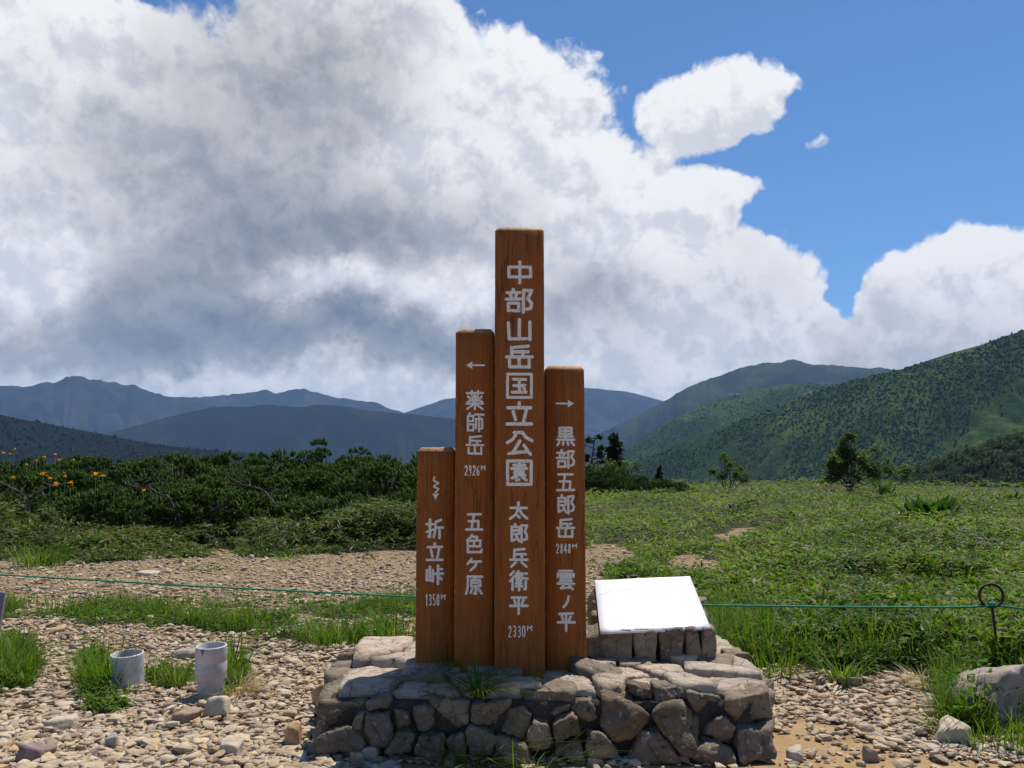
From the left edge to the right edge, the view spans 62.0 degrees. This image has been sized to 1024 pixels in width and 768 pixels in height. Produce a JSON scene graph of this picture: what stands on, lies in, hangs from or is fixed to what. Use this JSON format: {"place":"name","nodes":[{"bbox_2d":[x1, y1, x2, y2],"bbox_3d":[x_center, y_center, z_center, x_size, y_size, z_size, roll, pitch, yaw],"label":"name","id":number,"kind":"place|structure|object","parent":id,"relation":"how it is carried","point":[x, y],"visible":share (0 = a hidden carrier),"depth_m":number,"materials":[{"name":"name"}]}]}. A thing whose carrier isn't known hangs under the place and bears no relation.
{"place":"outdoors","nodes":[
{"label":"outdoors","id":0,"kind":"place"},
{"bbox_2d":[0,376,223,433],"bbox_3d":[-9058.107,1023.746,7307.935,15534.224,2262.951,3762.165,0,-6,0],"label":"mountain","id":1,"kind":"structure","parent":0,"point":[86,404],"depth_m":7456.79,"materials":[{"name":"blue"}]},
{"bbox_2d":[0,415,324,474],"bbox_3d":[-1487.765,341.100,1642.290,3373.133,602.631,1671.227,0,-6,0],"label":"hill","id":2,"kind":"structure","parent":0,"point":[42,438],"depth_m":1682.99,"materials":[{"name":"plant"}]},
{"bbox_2d":[0,415,324,469],"bbox_3d":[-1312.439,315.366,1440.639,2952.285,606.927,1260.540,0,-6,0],"label":"forest","id":3,"kind":"object","parent":2,"relation":"on","point":[95,435],"visible":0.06,"depth_m":1677.42,"materials":[{"name":"plant"}]},
{"bbox_2d":[175,388,408,413],"bbox_3d":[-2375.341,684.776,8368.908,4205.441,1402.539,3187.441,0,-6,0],"label":"mountain","id":4,"kind":"structure","parent":0,"point":[304,397],"depth_m":8907.17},
{"bbox_2d":[104,404,604,464],"bbox_3d":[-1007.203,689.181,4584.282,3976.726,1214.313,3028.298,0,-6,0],"label":"mountain","id":5,"kind":"structure","parent":0,"point":[264,429],"depth_m":4782.86,"materials":[{"name":"blue"}]},
{"bbox_2d":[0,485,1023,767],"bbox_3d":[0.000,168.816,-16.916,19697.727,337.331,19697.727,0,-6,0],"label":"ground","id":6,"kind":"structure","parent":0,"point":[782,741],"depth_m":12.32,"materials":[{"name":"gravel"}]},
{"bbox_2d":[0,591,6,629],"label":"pipe","id":7,"kind":"object","parent":6,"relation":"on","point":[2,599],"visible":1,"depth_m":8.37,"materials":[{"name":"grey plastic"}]},
{"bbox_2d":[0,459,45,470],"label":"creeping pine","id":8,"kind":"object","parent":6,"relation":"on","point":[7,464],"visible":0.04,"depth_m":33.03,"materials":[{"name":"green plant"}]},
{"bbox_2d":[0,489,62,543],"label":"creeping pine","id":9,"kind":"object","parent":6,"relation":"on","point":[36,502],"visible":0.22,"depth_m":19.73,"materials":[{"name":"green plant"}]},
{"bbox_2d":[0,472,50,517],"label":"bare branch","id":10,"kind":"object","parent":9,"relation":"attached to","point":[18,491],"visible":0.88,"depth_m":18.44,"materials":[{"name":"grey plant"}]},
{"bbox_2d":[14,742,57,761],"bbox_3d":[-2.625,2.039,4.701,0.167,0.122,0.149,0,-6,0],"label":"rock","id":11,"kind":"object","parent":6,"relation":"on","point":[31,751],"visible":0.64,"depth_m":4.65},
{"bbox_2d":[1,537,78,567],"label":"grass tuft","id":12,"kind":"object","parent":6,"relation":"on","point":[42,561],"visible":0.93,"depth_m":14.12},
{"bbox_2d":[0,620,82,674],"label":"grass tuft","id":13,"kind":"object","parent":6,"relation":"on","point":[16,654],"visible":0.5,"depth_m":6.71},
{"bbox_2d":[0,469,86,501],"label":"creeping pine","id":14,"kind":"object","parent":6,"relation":"on","point":[35,479],"visible":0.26,"depth_m":22.97,"materials":[{"name":"green plant"}]},
{"bbox_2d":[0,455,93,487],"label":"creeping pine","id":15,"kind":"object","parent":6,"relation":"on","point":[41,464],"visible":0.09,"depth_m":27.33,"materials":[{"name":"green plant"}]},
{"bbox_2d":[47,626,65,634],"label":"rock","id":16,"kind":"object","parent":6,"relation":"on","point":[58,628],"visible":0.48,"depth_m":8.20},
{"bbox_2d":[23,584,98,616],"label":"grass tuft","id":17,"kind":"object","parent":6,"relation":"on","point":[50,609],"visible":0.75,"depth_m":9.36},
{"bbox_2d":[43,715,79,732],"bbox_3d":[-2.791,2.108,5.257,0.197,0.108,0.163,0,-6,0],"label":"rock","id":18,"kind":"object","parent":6,"relation":"on","point":[62,722],"visible":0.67,"depth_m":5.21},
{"bbox_2d":[58,632,76,639],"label":"rock","id":19,"kind":"object","parent":6,"relation":"on","point":[67,634],"visible":0.57,"depth_m":8.00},
{"bbox_2d":[41,453,134,489],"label":"creeping pine","id":20,"kind":"object","parent":6,"relation":"on","point":[102,463],"visible":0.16,"depth_m":27.23,"materials":[{"name":"green plant"}]},
{"bbox_2d":[33,468,153,502],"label":"creeping pine","id":21,"kind":"object","parent":6,"relation":"on","point":[81,481],"visible":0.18,"depth_m":23.01,"materials":[{"name":"green plant"}]},
{"bbox_2d":[23,482,177,546],"bbox_3d":[-9.274,2.981,19.482,3.224,1.489,3.308,0,-6,0],"label":"creeping pine","id":22,"kind":"object","parent":6,"relation":"on","point":[88,508],"visible":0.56,"depth_m":18.68,"materials":[{"name":"green plant"}]},
{"bbox_2d":[21,479,62,515],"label":"bare branch","id":23,"kind":"object","parent":22,"relation":"attached to","point":[29,502],"visible":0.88,"depth_m":18.43,"materials":[{"name":"grey plant"}]},
{"bbox_2d":[39,626,169,693],"bbox_3d":[-2.996,2.026,6.251,1.062,0.454,1.015,-3,-6,25],"label":"grass tuft","id":24,"kind":"object","parent":6,"relation":"on","point":[105,666],"visible":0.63,"depth_m":6.21,"materials":[{"name":"plant"}]},
{"bbox_2d":[104,732,118,748],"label":"rock","id":25,"kind":"object","parent":6,"relation":"on","point":[111,740],"visible":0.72,"depth_m":4.86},
{"bbox_2d":[110,649,144,691],"bbox_3d":[-2.832,2.140,6.272,0.230,0.313,0.230,-1,-2,-23],"label":"drain pipe","id":26,"kind":"object","parent":6,"relation":"on","point":[134,673],"visible":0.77,"depth_m":6.19,"materials":[{"name":"grey plastic"}]},
{"bbox_2d":[100,674,158,703],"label":"grass tuft","id":27,"kind":"object","parent":6,"relation":"on","point":[114,691],"visible":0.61,"depth_m":6.04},
{"bbox_2d":[96,460,174,494],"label":"creeping pine","id":28,"kind":"object","parent":6,"relation":"on","point":[112,473],"visible":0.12,"depth_m":26.18,"materials":[{"name":"green plant"}]},
{"bbox_2d":[135,570,159,575],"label":"rock","id":29,"kind":"object","parent":6,"relation":"on","point":[148,572],"visible":0.82,"depth_m":12.81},
{"bbox_2d":[123,452,190,481],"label":"creeping pine","id":30,"kind":"object","parent":6,"relation":"on","point":[169,459],"visible":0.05,"depth_m":32.52,"materials":[{"name":"green plant"}]},
{"bbox_2d":[115,453,239,536],"bbox_3d":[-9.054,2.990,23.062,3.446,2.274,3.175,0,-6,0],"label":"creeping pine","id":31,"kind":"object","parent":6,"relation":"on","point":[185,473],"visible":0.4,"depth_m":22.95,"materials":[{"name":"green plant"}]},
{"bbox_2d":[169,648,194,657],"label":"rock","id":32,"kind":"object","parent":6,"relation":"on","point":[189,652],"visible":0.77,"depth_m":7.28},
{"bbox_2d":[171,707,202,724],"bbox_3d":[-2.069,2.123,5.409,0.175,0.109,0.124,0,-6,0],"label":"rock","id":33,"kind":"object","parent":6,"relation":"on","point":[185,715],"visible":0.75,"depth_m":5.38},
{"bbox_2d":[111,473,275,544],"bbox_3d":[-7.452,2.923,20.146,3.806,1.679,3.660,0,-6,0],"label":"creeping pine","id":34,"kind":"object","parent":6,"relation":"on","point":[215,493],"visible":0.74,"depth_m":19.39,"materials":[{"name":"green plant"}]},
{"bbox_2d":[121,476,176,515],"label":"bare branch","id":35,"kind":"object","parent":34,"relation":"attached to","point":[159,493],"visible":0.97,"depth_m":18.73,"materials":[{"name":"grey plant"}]},
{"bbox_2d":[180,562,232,571],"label":"grass tuft","id":36,"kind":"object","parent":6,"relation":"on","point":[207,567],"visible":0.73,"depth_m":13.62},
{"bbox_2d":[0,490,416,564],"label":"bamboo grass","id":37,"kind":"structure","parent":6,"relation":"on","point":[114,534],"depth_m":17.08,"materials":[{"name":"green plant"}]},
{"bbox_2d":[195,642,226,695],"bbox_3d":[-2.127,2.060,6.019,0.214,0.420,0.214,1,-4,-23],"label":"drain pipe","id":38,"kind":"object","parent":6,"relation":"on","point":[210,668],"visible":0.94,"depth_m":5.94,"materials":[{"name":"grey plastic"}]},
{"bbox_2d":[202,695,230,717],"bbox_3d":[-1.910,2.116,5.539,0.185,0.181,0.150,-1,-6,12],"label":"rock","id":39,"kind":"object","parent":6,"relation":"on","point":[217,706],"visible":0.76,"depth_m":5.49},
{"bbox_2d":[170,449,273,489],"bbox_3d":[-8.871,3.206,27.019,3.855,2.324,3.131,0,-6,0],"label":"creeping pine","id":40,"kind":"object","parent":6,"relation":"on","point":[218,459],"visible":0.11,"depth_m":26.85,"materials":[{"name":"green plant"}]},
{"bbox_2d":[219,735,243,755],"bbox_3d":[-1.588,2.054,4.784,0.138,0.122,0.142,0,-6,0],"label":"rock","id":41,"kind":"object","parent":6,"relation":"on","point":[229,744],"visible":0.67,"depth_m":4.76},
{"bbox_2d":[183,625,287,674],"bbox_3d":[-2.091,2.087,6.691,1.055,0.421,0.781,-2,-6,20],"label":"grass tuft","id":42,"kind":"object","parent":6,"relation":"on","point":[234,660],"visible":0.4,"depth_m":6.79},
{"bbox_2d":[198,451,275,478],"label":"creeping pine","id":43,"kind":"object","parent":6,"relation":"on","point":[252,458],"visible":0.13,"depth_m":33.52,"materials":[{"name":"green plant"}]},
{"bbox_2d":[183,670,291,698],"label":"grass tuft","id":44,"kind":"object","parent":6,"relation":"on","point":[244,684],"visible":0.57,"depth_m":6.13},
{"bbox_2d":[190,468,291,532],"bbox_3d":[-7.631,3.193,23.390,3.636,1.811,3.281,0,-6,0],"label":"creeping pine","id":45,"kind":"object","parent":6,"relation":"on","point":[251,476],"visible":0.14,"depth_m":23.23,"materials":[{"name":"green plant"}]},
{"bbox_2d":[204,586,286,631],"bbox_3d":[-2.714,2.273,8.732,1.017,0.457,0.998,0,-6,0],"label":"grass tuft","id":46,"kind":"object","parent":6,"relation":"on","point":[248,610],"visible":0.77,"depth_m":8.61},
{"bbox_2d":[202,491,345,540],"bbox_3d":[-5.352,3.115,19.989,3.537,1.206,3.151,0,-6,0],"label":"creeping pine","id":47,"kind":"object","parent":6,"relation":"on","point":[284,505],"visible":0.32,"depth_m":19.39,"materials":[{"name":"green plant"}]},
{"bbox_2d":[224,473,279,504],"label":"bare branch","id":48,"kind":"object","parent":47,"relation":"on","point":[261,489],"visible":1,"depth_m":19.24,"materials":[{"name":"grey plant"}]},
{"bbox_2d":[266,550,316,559],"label":"grass tuft","id":49,"kind":"object","parent":6,"relation":"on","point":[290,557],"visible":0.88,"depth_m":15.38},
{"bbox_2d":[284,721,302,745],"bbox_3d":[-1.281,2.054,4.968,0.109,0.170,0.080,0,-6,0],"label":"rock","id":50,"kind":"object","parent":6,"relation":"on","point":[294,734],"visible":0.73,"depth_m":4.94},
{"bbox_2d":[264,448,344,491],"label":"creeping pine","id":51,"kind":"object","parent":6,"relation":"on","point":[330,468],"visible":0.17,"depth_m":26.58,"materials":[{"name":"green plant"}]},
{"bbox_2d":[252,466,369,530],"bbox_3d":[-5.495,3.158,23.229,4.218,1.874,3.773,0,-6,0],"label":"creeping pine","id":52,"kind":"object","parent":6,"relation":"on","point":[300,481],"visible":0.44,"depth_m":22.40,"materials":[{"name":"green plant"}]},
{"bbox_2d":[265,437,358,472],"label":"creeping pine","id":53,"kind":"object","parent":6,"relation":"on","point":[318,455],"visible":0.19,"depth_m":33.32,"materials":[{"name":"green plant"}]},
{"bbox_2d":[311,682,323,704],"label":"rock","id":54,"kind":"object","parent":6,"relation":"on","point":[315,692],"visible":0.24,"depth_m":5.74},
{"bbox_2d":[286,597,390,648],"bbox_3d":[-1.682,2.216,7.966,1.181,0.418,1.169,3,-6,-27],"label":"grass tuft","id":55,"kind":"object","parent":6,"relation":"on","point":[327,641],"visible":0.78,"depth_m":7.86,"materials":[{"name":"plant"}]},
{"bbox_2d":[279,490,415,541],"bbox_3d":[-3.574,3.033,19.573,3.439,1.180,3.232,0,-6,0],"label":"creeping pine","id":56,"kind":"object","parent":6,"relation":"on","point":[339,501],"visible":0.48,"depth_m":18.83,"materials":[{"name":"green plant"}]},
{"bbox_2d":[331,445,372,472],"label":"creeping pine","id":57,"kind":"object","parent":6,"relation":"on","point":[362,459],"visible":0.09,"depth_m":32.71,"materials":[{"name":"green plant"}]},
{"bbox_2d":[350,751,363,761],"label":"rock","id":58,"kind":"object","parent":6,"relation":"on","point":[356,756],"visible":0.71,"depth_m":4.63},
{"bbox_2d":[362,744,380,760],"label":"rock","id":59,"kind":"object","parent":6,"relation":"on","point":[369,752],"visible":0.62,"depth_m":4.67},
{"bbox_2d":[338,452,405,495],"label":"creeping pine","id":60,"kind":"object","parent":6,"relation":"on","point":[385,459],"visible":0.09,"depth_m":27.46,"materials":[{"name":"green plant"}]},
{"bbox_2d":[333,459,416,499],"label":"creeping pine","id":61,"kind":"object","parent":6,"relation":"on","point":[401,475],"visible":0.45,"depth_m":21.98,"materials":[{"name":"green plant"}]},
{"bbox_2d":[341,597,415,639],"bbox_3d":[-1.080,2.199,7.939,1.060,0.447,0.975,0,-6,0],"label":"grass tuft","id":62,"kind":"object","parent":6,"relation":"on","point":[389,632],"visible":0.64,"depth_m":7.92,"materials":[{"name":"plant"}]},
{"bbox_2d":[348,486,416,538],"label":"creeping pine","id":63,"kind":"object","parent":6,"relation":"on","point":[409,494],"visible":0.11,"depth_m":20.20,"materials":[{"name":"green plant"}]},
{"bbox_2d":[381,719,572,767],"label":"grass tuft","id":64,"kind":"object","parent":6,"relation":"on","point":[468,759],"visible":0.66,"depth_m":4.56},
{"bbox_2d":[0,532,1023,735],"bbox_3d":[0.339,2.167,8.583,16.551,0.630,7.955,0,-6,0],"label":"grass","id":65,"kind":"structure","parent":6,"relation":"on","point":[722,624],"depth_m":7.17,"materials":[{"name":"plant"}]},
{"bbox_2d":[440,727,622,767],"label":"grass tuft","id":66,"kind":"object","parent":6,"relation":"on","point":[540,757],"visible":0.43,"depth_m":4.56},
{"bbox_2d":[314,635,776,765],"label":"stone plinth","id":67,"kind":"structure","parent":6,"relation":"on","point":[702,709],"depth_m":4.76,"materials":[{"name":"stone"}]},
{"bbox_2d":[415,447,454,663],"bbox_3d":[-0.489,1.151,5.532,0.246,1.472,0.242,0,-6,0],"label":"sign post","id":68,"kind":"object","parent":67,"relation":"on","point":[435,519],"visible":0.94,"depth_m":5.42,"materials":[{"name":"brown wood"}]},
{"bbox_2d":[420,642,471,670],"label":"grass tuft","id":69,"kind":"object","parent":67,"relation":"on","point":[444,661],"visible":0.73,"depth_m":5.23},
{"bbox_2d":[454,329,494,672],"bbox_3d":[-0.237,0.765,5.475,0.250,2.229,0.252,0,-6,0],"label":"sign post","id":70,"kind":"object","parent":67,"relation":"on","point":[474,559],"visible":0.98,"depth_m":5.36,"materials":[{"name":"brown wood"}]},
{"bbox_2d":[377,654,575,700],"bbox_3d":[-0.149,1.660,4.764,1.398,0.177,1.191,0,-6,0],"label":"grass tuft","id":71,"kind":"object","parent":67,"relation":"on","point":[483,691],"visible":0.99,"depth_m":4.81,"materials":[{"name":"plant"}]},
{"bbox_2d":[494,227,544,678],"bbox_3d":[0.048,0.436,5.463,0.316,2.881,0.302,0,-6,0],"label":"sign post","id":72,"kind":"object","parent":67,"relation":"on","point":[519,571],"visible":1,"depth_m":5.31,"materials":[{"name":"brown wood"}]},
{"bbox_2d":[544,366,586,671],"bbox_3d":[0.338,0.885,5.513,0.257,1.998,0.252,0,-6,0],"label":"sign post","id":73,"kind":"object","parent":67,"relation":"on","point":[565,567],"visible":0.99,"depth_m":5.39,"materials":[{"name":"brown wood"}]},
{"bbox_2d":[586,576,716,665],"bbox_3d":[0.866,1.794,5.916,1.063,0.797,0.981,0,-6,0],"label":"plate stand","id":74,"kind":"object","parent":67,"relation":"on","point":[662,619],"visible":0.91,"depth_m":5.68,"materials":[{"name":"grey"}]},
{"bbox_2d":[587,756,603,764],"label":"rock","id":75,"kind":"object","parent":6,"relation":"on","point":[590,761],"visible":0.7,"depth_m":4.63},
{"bbox_2d":[585,434,607,490],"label":"pine tree","id":76,"kind":"object","parent":6,"relation":"on","point":[600,454],"visible":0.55,"depth_m":59.69,"materials":[{"name":"green plant"}]},
{"bbox_2d":[585,465,617,495],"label":"creeping pine","id":77,"kind":"object","parent":6,"relation":"on","point":[591,475],"visible":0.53,"depth_m":55.55,"materials":[{"name":"green plant"}]},
{"bbox_2d":[604,432,626,490],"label":"spruce tree","id":78,"kind":"object","parent":6,"relation":"on","point":[614,450],"visible":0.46,"depth_m":61.57,"materials":[{"name":"green plant"}]},
{"bbox_2d":[590,458,640,474],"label":"broadleaf tree","id":79,"kind":"object","parent":6,"relation":"on","point":[626,465],"visible":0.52,"depth_m":57.57,"materials":[{"name":"green plant"}]},
{"bbox_2d":[591,467,649,498],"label":"creeping pine","id":80,"kind":"object","parent":6,"relation":"on","point":[609,483],"visible":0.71,"depth_m":54.98,"materials":[{"name":"green plant"}]},
{"bbox_2d":[617,476,679,496],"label":"creeping pine","id":81,"kind":"object","parent":6,"relation":"on","point":[660,483],"visible":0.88,"depth_m":53.90,"materials":[{"name":"green plant"}]},
{"bbox_2d":[651,479,698,494],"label":"creeping pine","id":82,"kind":"object","parent":6,"relation":"on","point":[681,486],"visible":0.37,"depth_m":55.43,"materials":[{"name":"green plant"}]},
{"bbox_2d":[707,452,750,494],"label":"broadleaf tree","id":83,"kind":"object","parent":6,"relation":"on","point":[722,475],"visible":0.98,"depth_m":55.77,"materials":[{"name":"green plant"}]},
{"bbox_2d":[729,500,751,517],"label":"broad leaved plant","id":84,"kind":"object","parent":6,"relation":"on","point":[736,511],"visible":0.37,"depth_m":25.87,"materials":[{"name":"green plant"}]},
{"bbox_2d":[730,626,829,678],"bbox_3d":[2.027,2.104,6.689,0.957,0.387,1.022,0,-6,0],"label":"grass tuft","id":85,"kind":"object","parent":6,"relation":"on","point":[780,661],"visible":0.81,"depth_m":6.62,"materials":[{"name":"plant"}]},
{"bbox_2d":[786,744,802,762],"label":"rock","id":86,"kind":"object","parent":6,"relation":"on","point":[795,752],"visible":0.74,"depth_m":4.68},
{"bbox_2d":[585,475,1023,687],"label":"bamboo grass","id":87,"kind":"structure","parent":6,"relation":"on","point":[812,546],"depth_m":12.39,"materials":[{"name":"green plant"}]},
{"bbox_2d":[791,644,900,686],"bbox_3d":[2.461,2.114,6.375,0.819,0.305,0.820,1,-6,-10],"label":"grass tuft","id":88,"kind":"object","parent":6,"relation":"on","point":[847,671],"visible":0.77,"depth_m":6.40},
{"bbox_2d":[837,677,862,687],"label":"rock","id":89,"kind":"object","parent":6,"relation":"on","point":[858,682],"visible":0.72,"depth_m":6.26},
{"bbox_2d":[816,429,915,489],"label":"broadleaf tree","id":90,"kind":"object","parent":6,"relation":"on","point":[835,464],"visible":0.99,"depth_m":49.64,"materials":[{"name":"green plant"}]},
{"bbox_2d":[862,744,879,761],"bbox_3d":[1.976,2.051,4.701,0.098,0.118,0.060,1,-6,-9],"label":"rock","id":91,"kind":"object","parent":6,"relation":"on","point":[869,754],"visible":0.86,"depth_m":4.68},
{"bbox_2d":[870,479,896,503],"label":"broad leaved plant","id":92,"kind":"object","parent":6,"relation":"on","point":[884,486],"visible":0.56,"depth_m":32.12,"materials":[{"name":"green plant"}]},
{"bbox_2d":[869,665,933,689],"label":"grass tuft","id":93,"kind":"object","parent":6,"relation":"on","point":[911,677],"visible":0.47,"depth_m":6.35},
{"bbox_2d":[892,494,964,535],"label":"broad leaved plant","id":94,"kind":"object","parent":6,"relation":"on","point":[943,504],"visible":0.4,"depth_m":18.86,"materials":[{"name":"green plant"}]},
{"bbox_2d":[935,715,971,743],"bbox_3d":[2.589,2.059,5.018,0.235,0.172,0.174,0,-6,0],"label":"rock","id":95,"kind":"object","parent":6,"relation":"on","point":[950,734],"visible":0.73,"depth_m":4.95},
{"bbox_2d":[887,683,1023,755],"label":"grass tuft","id":96,"kind":"object","parent":6,"relation":"on","point":[997,740],"visible":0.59,"depth_m":4.94,"materials":[{"name":"plant"}]},
{"bbox_2d":[920,694,1023,744],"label":"grass tuft","id":97,"kind":"object","parent":6,"relation":"on","point":[1013,726],"visible":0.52,"depth_m":5.01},
{"bbox_2d":[946,664,1023,733],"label":"boulder","id":98,"kind":"object","parent":6,"relation":"on","point":[1003,677],"visible":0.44,"depth_m":5.25,"materials":[{"name":"stone"}]},
{"bbox_2d":[978,583,1003,666],"bbox_3d":[3.827,1.987,6.773,0.210,0.798,0.021,0,-6,0],"label":"ring stake","id":99,"kind":"object","parent":6,"relation":"on","point":[997,605],"visible":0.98,"depth_m":6.79,"materials":[{"name":"metal"}]},
{"bbox_2d":[0,574,1023,609],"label":"rope","id":100,"kind":"object","parent":99,"relation":"attached to","point":[992,605],"visible":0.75,"depth_m":7.57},
{"bbox_2d":[989,491,1023,511],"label":"broad leaved plant","id":101,"kind":"object","parent":6,"relation":"on","point":[1011,496],"visible":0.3,"depth_m":28.76,"materials":[{"name":"green plant"}]},
{"bbox_2d":[0,0,1023,412],"label":"sky","id":102,"kind":"structure","parent":0,"point":[199,198],"materials":[{"name":"white"}]},
{"bbox_2d":[405,388,663,437],"bbox_3d":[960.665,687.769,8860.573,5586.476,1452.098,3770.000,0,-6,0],"label":"mountain","id":103,"kind":"structure","parent":0,"point":[604,410],"depth_m":9269.83,"materials":[{"name":"blue"}]},
{"bbox_2d":[585,383,834,469],"bbox_3d":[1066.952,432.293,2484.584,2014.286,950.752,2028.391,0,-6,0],"label":"hill","id":104,"kind":"structure","parent":0,"point":[720,413],"depth_m":2830.78,"materials":[{"name":"plant"}]},
{"bbox_2d":[585,383,835,471],"bbox_3d":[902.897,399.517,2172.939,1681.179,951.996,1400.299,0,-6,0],"label":"forest","id":105,"kind":"object","parent":104,"relation":"on","point":[625,454],"visible":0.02,"depth_m":2831.28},
{"bbox_2d":[585,359,892,455],"bbox_3d":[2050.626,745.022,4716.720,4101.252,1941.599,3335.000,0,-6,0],"label":"mountain","id":106,"kind":"structure","parent":0,"point":[731,383],"depth_m":5304.00,"materials":[{"name":"blue"}]},
{"bbox_2d":[593,331,1023,486],"bbox_3d":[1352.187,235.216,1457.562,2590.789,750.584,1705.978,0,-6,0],"label":"hill","id":107,"kind":"structure","parent":0,"point":[987,421],"depth_m":1419.18,"materials":[{"name":"plant"}]},
{"bbox_2d":[629,329,1023,486],"bbox_3d":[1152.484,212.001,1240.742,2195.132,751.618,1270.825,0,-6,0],"label":"forest","id":108,"kind":"object","parent":107,"relation":"on","point":[959,369],"visible":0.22,"depth_m":1417.57,"materials":[{"name":"plant"}]},
{"bbox_2d":[872,432,1023,487],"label":"hill","id":109,"kind":"structure","parent":0,"point":[993,473],"depth_m":391.05,"materials":[{"name":"plant"}]},
{"bbox_2d":[867,428,1023,487],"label":"forest","id":110,"kind":"object","parent":109,"relation":"on","point":[990,458],"visible":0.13,"depth_m":391.29,"materials":[{"name":"plant"}]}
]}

